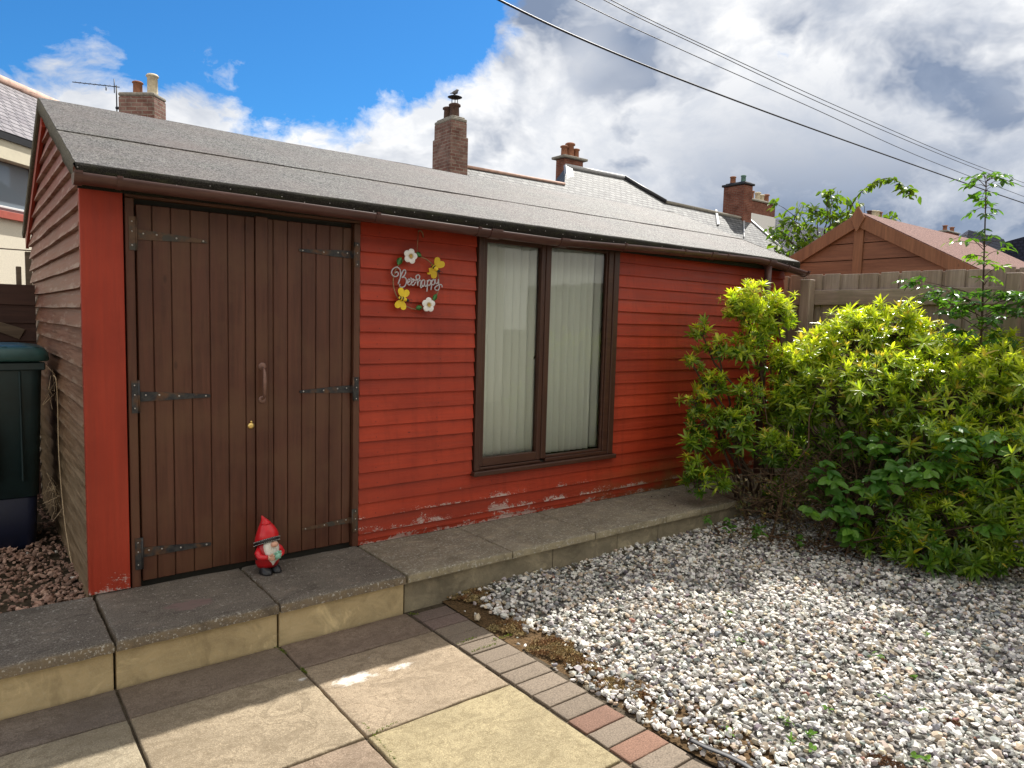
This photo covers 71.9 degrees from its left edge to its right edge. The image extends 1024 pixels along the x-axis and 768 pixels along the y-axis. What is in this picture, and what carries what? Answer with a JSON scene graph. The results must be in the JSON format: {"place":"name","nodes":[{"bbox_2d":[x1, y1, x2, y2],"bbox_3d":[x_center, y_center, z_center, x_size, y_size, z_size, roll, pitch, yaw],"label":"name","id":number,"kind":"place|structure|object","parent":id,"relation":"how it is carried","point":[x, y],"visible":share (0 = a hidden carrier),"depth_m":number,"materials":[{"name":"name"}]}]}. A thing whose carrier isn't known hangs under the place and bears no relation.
{"place":"outdoors","nodes":[
{"label":"outdoors","id":0,"kind":"place"},
{"bbox_2d":[0,248,32,284],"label":"post and rail","id":1,"kind":"object","parent":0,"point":[28,273],"visible":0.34,"depth_m":6.30,"materials":[{"name":"brown wood"}]},
{"bbox_2d":[0,75,57,284],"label":"harled house","id":2,"kind":"structure","parent":0,"point":[18,102],"depth_m":15.40,"materials":[{"name":"beige paint"}]},
{"bbox_2d":[0,161,28,221],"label":"window","id":3,"kind":"structure","parent":2,"relation":"in","point":[13,179],"depth_m":15.31,"materials":[{"name":"grey glass"}]},
{"bbox_2d":[0,603,716,767],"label":"patio","id":4,"kind":"structure","parent":0,"point":[442,701],"depth_m":2.97,"materials":[{"name":"beige stone"}]},
{"bbox_2d":[274,612,510,760],"bbox_3d":[-0.414,1.376,3.470,1.100,0.024,1.206,-2,6,-38],"label":"joint moss","id":5,"kind":"object","parent":4,"relation":"on","point":[305,672],"visible":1,"depth_m":3.57,"materials":[{"name":"green plant"}]},
{"bbox_2d":[0,0,1023,241],"label":"sky","id":6,"kind":"structure","parent":0,"point":[368,78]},
{"bbox_2d":[412,606,710,767],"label":"path","id":7,"kind":"structure","parent":0,"point":[628,740],"depth_m":3.20,"materials":[{"name":"brick"}]},
{"bbox_2d":[442,501,1023,767],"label":"gravel","id":8,"kind":"structure","parent":0,"point":[865,661],"depth_m":3.82,"materials":[{"name":"white gravel"}]},
{"bbox_2d":[447,586,654,704],"bbox_3d":[0.088,1.344,3.836,0.334,0.063,1.769,-2,6,-34],"label":"sedum mat","id":9,"kind":"object","parent":8,"relation":"on","point":[556,644],"visible":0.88,"depth_m":3.67,"materials":[{"name":"brown plant"}]},
{"bbox_2d":[688,737,753,767],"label":"edging strip","id":10,"kind":"object","parent":8,"relation":"on","point":[744,764],"visible":1,"depth_m":2.74,"materials":[{"name":"black metal"}]},
{"bbox_2d":[675,278,812,523],"bbox_3d":[1.939,0.148,5.933,1.067,2.114,1.098,4,6,30],"label":"pieris shrub","id":11,"kind":"object","parent":8,"relation":"on","point":[743,308],"visible":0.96,"depth_m":5.92,"materials":[{"name":"green plant"}]},
{"bbox_2d":[703,515,804,547],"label":"ground weeds","id":12,"kind":"object","parent":8,"relation":"on","point":[757,530],"visible":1,"depth_m":5.42,"materials":[{"name":"green plant"}]},
{"bbox_2d":[778,715,794,726],"bbox_3d":[1.174,1.438,3.018,0.062,0.027,0.069,1,5,-9],"label":"weed","id":13,"kind":"object","parent":8,"relation":"on","point":[786,720],"visible":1,"depth_m":3.01,"materials":[{"name":"green plant"}]},
{"bbox_2d":[786,732,795,744],"bbox_3d":[1.142,1.447,2.885,0.046,0.027,0.110,3,5,17],"label":"weed","id":14,"kind":"object","parent":8,"relation":"on","point":[791,739],"visible":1,"depth_m":2.88,"materials":[{"name":"green plant"}]},
{"bbox_2d":[714,365,892,546],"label":"dead undergrowth","id":15,"kind":"object","parent":8,"relation":"on","point":[763,513],"visible":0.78,"depth_m":5.59,"materials":[{"name":"brown plant"}]},
{"bbox_2d":[805,729,817,737],"bbox_3d":[1.240,1.447,2.928,0.052,0.023,0.040,-2,6,-38],"label":"weed","id":16,"kind":"object","parent":8,"relation":"on","point":[810,732],"visible":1,"depth_m":2.93,"materials":[{"name":"green plant"}]},
{"bbox_2d":[808,742,816,751],"bbox_3d":[1.196,1.458,2.824,0.052,0.018,0.036,-2,6,-38],"label":"weed","id":17,"kind":"object","parent":8,"relation":"on","point":[811,745],"visible":1,"depth_m":2.83,"materials":[{"name":"green plant"}]},
{"bbox_2d":[821,704,833,709],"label":"weed","id":18,"kind":"object","parent":8,"relation":"on","point":[825,706],"visible":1,"depth_m":3.13,"materials":[{"name":"green plant"}]},
{"bbox_2d":[713,529,1023,579],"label":"leaf litter","id":19,"kind":"object","parent":8,"relation":"on","point":[805,542],"visible":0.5,"depth_m":5.46,"materials":[{"name":"brown plant"}]},
{"bbox_2d":[756,293,1023,584],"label":"pieris shrub","id":20,"kind":"object","parent":8,"relation":"on","point":[1000,387],"visible":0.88,"depth_m":5.37,"materials":[{"name":"green plant"}]},
{"bbox_2d":[798,426,1023,556],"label":"bramble","id":21,"kind":"object","parent":8,"relation":"on","point":[847,535],"visible":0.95,"depth_m":5.10,"materials":[{"name":"green plant"}]},
{"bbox_2d":[910,751,921,758],"bbox_3d":[1.592,1.471,2.790,0.038,0.018,0.042,0,5,-20],"label":"weed","id":22,"kind":"object","parent":8,"relation":"on","point":[913,754],"visible":1,"depth_m":2.80,"materials":[{"name":"green plant"}]},
{"bbox_2d":[866,658,967,767],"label":"moss mat","id":23,"kind":"object","parent":8,"relation":"on","point":[896,763],"visible":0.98,"depth_m":2.79,"materials":[{"name":"green plant"}]},
{"bbox_2d":[920,755,930,761],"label":"weed","id":24,"kind":"object","parent":8,"relation":"on","point":[926,757],"visible":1,"depth_m":2.78,"materials":[{"name":"green plant"}]},
{"bbox_2d":[891,171,1023,532],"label":"sapling","id":25,"kind":"object","parent":8,"relation":"on","point":[1017,296],"visible":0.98,"depth_m":5.55,"materials":[{"name":"green plant"}]},
{"bbox_2d":[497,0,1023,203],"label":"overhead cable","id":26,"kind":"object","parent":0,"point":[562,30],"visible":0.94,"depth_m":15.83,"materials":[{"name":"black rubber"}]},
{"bbox_2d":[576,0,1023,196],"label":"overhead cable","id":27,"kind":"object","parent":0,"point":[763,86],"visible":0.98,"depth_m":18.89,"materials":[{"name":"black rubber"}]},
{"bbox_2d":[604,0,1023,186],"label":"overhead cable","id":28,"kind":"object","parent":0,"point":[772,80],"visible":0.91,"depth_m":20.88,"materials":[{"name":"black rubber"}]},
{"bbox_2d":[611,0,1023,182],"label":"overhead cable","id":29,"kind":"object","parent":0,"point":[784,82],"visible":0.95,"depth_m":22.15,"materials":[{"name":"black rubber"}]},
{"bbox_2d":[827,210,882,227],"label":"distant house","id":30,"kind":"structure","parent":0,"point":[875,212],"depth_m":62.16,"materials":[{"name":"beige brick"}]},
{"bbox_2d":[939,225,1004,251],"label":"distant house","id":31,"kind":"structure","parent":0,"point":[996,245],"depth_m":55.62,"materials":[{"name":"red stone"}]},
{"bbox_2d":[1003,237,1023,261],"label":"distant house","id":32,"kind":"structure","parent":0,"point":[1018,244],"depth_m":45.60,"materials":[{"name":"blue stone"}]},
{"label":"ground","id":33,"kind":"structure","parent":0,"visible":0},
{"bbox_2d":[0,498,83,612],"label":"chipping bed","id":34,"kind":"object","parent":33,"relation":"on","point":[4,607],"visible":0.2,"depth_m":4.11,"materials":[{"name":"gravel"}]},
{"bbox_2d":[0,284,40,497],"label":"timber fence","id":35,"kind":"object","parent":34,"relation":"on","point":[17,314],"visible":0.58,"depth_m":5.47,"materials":[{"name":"brown wood"}]},
{"bbox_2d":[0,494,92,612],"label":"stone chippings","id":36,"kind":"object","parent":34,"relation":"on","point":[48,597],"visible":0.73,"depth_m":3.99,"materials":[{"name":"brown gravel"}]},
{"bbox_2d":[0,342,48,549],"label":"wheelie bin","id":37,"kind":"object","parent":36,"relation":"on","point":[21,366],"visible":0.98,"depth_m":4.34,"materials":[{"name":"green plastic"}]},
{"bbox_2d":[42,365,72,565],"bbox_3d":[-2.759,0.474,4.243,0.106,1.167,0.538,-3,6,-40],"label":"dry stalk","id":38,"kind":"object","parent":36,"relation":"on","point":[55,489],"visible":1,"depth_m":4.32,"materials":[{"name":"brown plant"}]},
{"bbox_2d":[118,73,165,119],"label":"old brick house","id":39,"kind":"structure","parent":33,"relation":"on","point":[150,102],"depth_m":19.06,"materials":[{"name":"brick"}]},
{"bbox_2d":[73,79,119,111],"bbox_3d":[-11.183,-7.834,19.030,1.186,0.870,0.192,0,5,-15],"label":"aerial","id":40,"kind":"object","parent":39,"relation":"attached to","point":[116,107],"visible":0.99,"depth_m":19.12,"materials":[{"name":"black metal"}]},
{"bbox_2d":[0,469,819,719],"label":"step","id":41,"kind":"object","parent":33,"relation":"on","point":[56,654],"visible":0.81,"depth_m":3.80,"materials":[{"name":"grey concrete"}]},
{"bbox_2d":[253,516,284,575],"bbox_3d":[-1.382,0.907,4.019,0.170,0.333,0.167,-1,5,-25],"label":"garden gnome","id":42,"kind":"object","parent":41,"relation":"on","point":[269,552],"visible":1,"depth_m":3.97,"materials":[{"name":"red ceramic"}]},
{"bbox_2d":[22,98,810,600],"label":"garden shed","id":43,"kind":"structure","parent":33,"relation":"on","point":[234,342],"depth_m":4.38,"materials":[{"name":"red wood"}]},
{"bbox_2d":[128,204,268,580],"bbox_3d":[-1.690,0.057,3.873,0.711,1.994,0.096,-2,6,-38],"label":"door","id":44,"kind":"structure","parent":43,"relation":"in","point":[199,394],"depth_m":3.88,"materials":[{"name":"brown wood"}]},
{"bbox_2d":[268,219,359,553],"bbox_3d":[-1.202,0.036,4.283,0.560,1.985,0.062,-2,6,-38],"label":"door","id":45,"kind":"structure","parent":43,"relation":"in","point":[309,265],"depth_m":4.27,"materials":[{"name":"brown wood"}]},
{"bbox_2d":[391,230,444,311],"bbox_3d":[-0.621,-0.740,4.607,0.384,0.526,0.107,-1,6,-30],"label":"hanging wreath","id":46,"kind":"object","parent":43,"relation":"attached to","point":[411,256],"visible":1,"depth_m":4.59,"materials":[{"name":"multicoloured metal"}]},
{"bbox_2d":[483,243,603,456],"bbox_3d":[0.231,-0.262,5.465,1.406,1.616,0.064,-2,6,-38],"label":"vertical blind","id":47,"kind":"object","parent":43,"relation":"attached to","point":[574,338],"visible":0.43,"depth_m":5.43,"materials":[{"name":"fabric"}]},
{"bbox_2d":[470,236,619,476],"bbox_3d":[0.290,-0.238,5.428,1.446,1.753,0.122,-2,6,-38],"label":"window","id":48,"kind":"structure","parent":43,"relation":"in","point":[521,461],"depth_m":5.37,"materials":[{"name":"brown wood"}]},
{"bbox_2d":[432,95,789,255],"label":"slate house","id":49,"kind":"structure","parent":33,"relation":"on","point":[450,154],"depth_m":27.36,"materials":[{"name":"tile"}]},
{"bbox_2d":[751,191,826,253],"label":"rendered house","id":50,"kind":"structure","parent":33,"relation":"on","point":[762,216],"depth_m":39.77,"materials":[{"name":"red brick"}]},
{"bbox_2d":[763,177,921,256],"bbox_3d":[4.707,-1.023,10.345,2.316,4.010,1.020,0,5,-12],"label":"leafy tree","id":51,"kind":"object","parent":33,"relation":"on","point":[821,213],"visible":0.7,"depth_m":10.17,"materials":[{"name":"green plant"}]},
{"bbox_2d":[773,267,1023,534],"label":"panel fence","id":52,"kind":"object","parent":33,"relation":"on","point":[818,295],"visible":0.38,"depth_m":6.67,"materials":[{"name":"brown wood"}]},
{"bbox_2d":[784,206,1023,276],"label":"summerhouse","id":53,"kind":"structure","parent":33,"relation":"on","point":[858,241],"depth_m":8.02,"materials":[{"name":"brown wood"}]}
]}

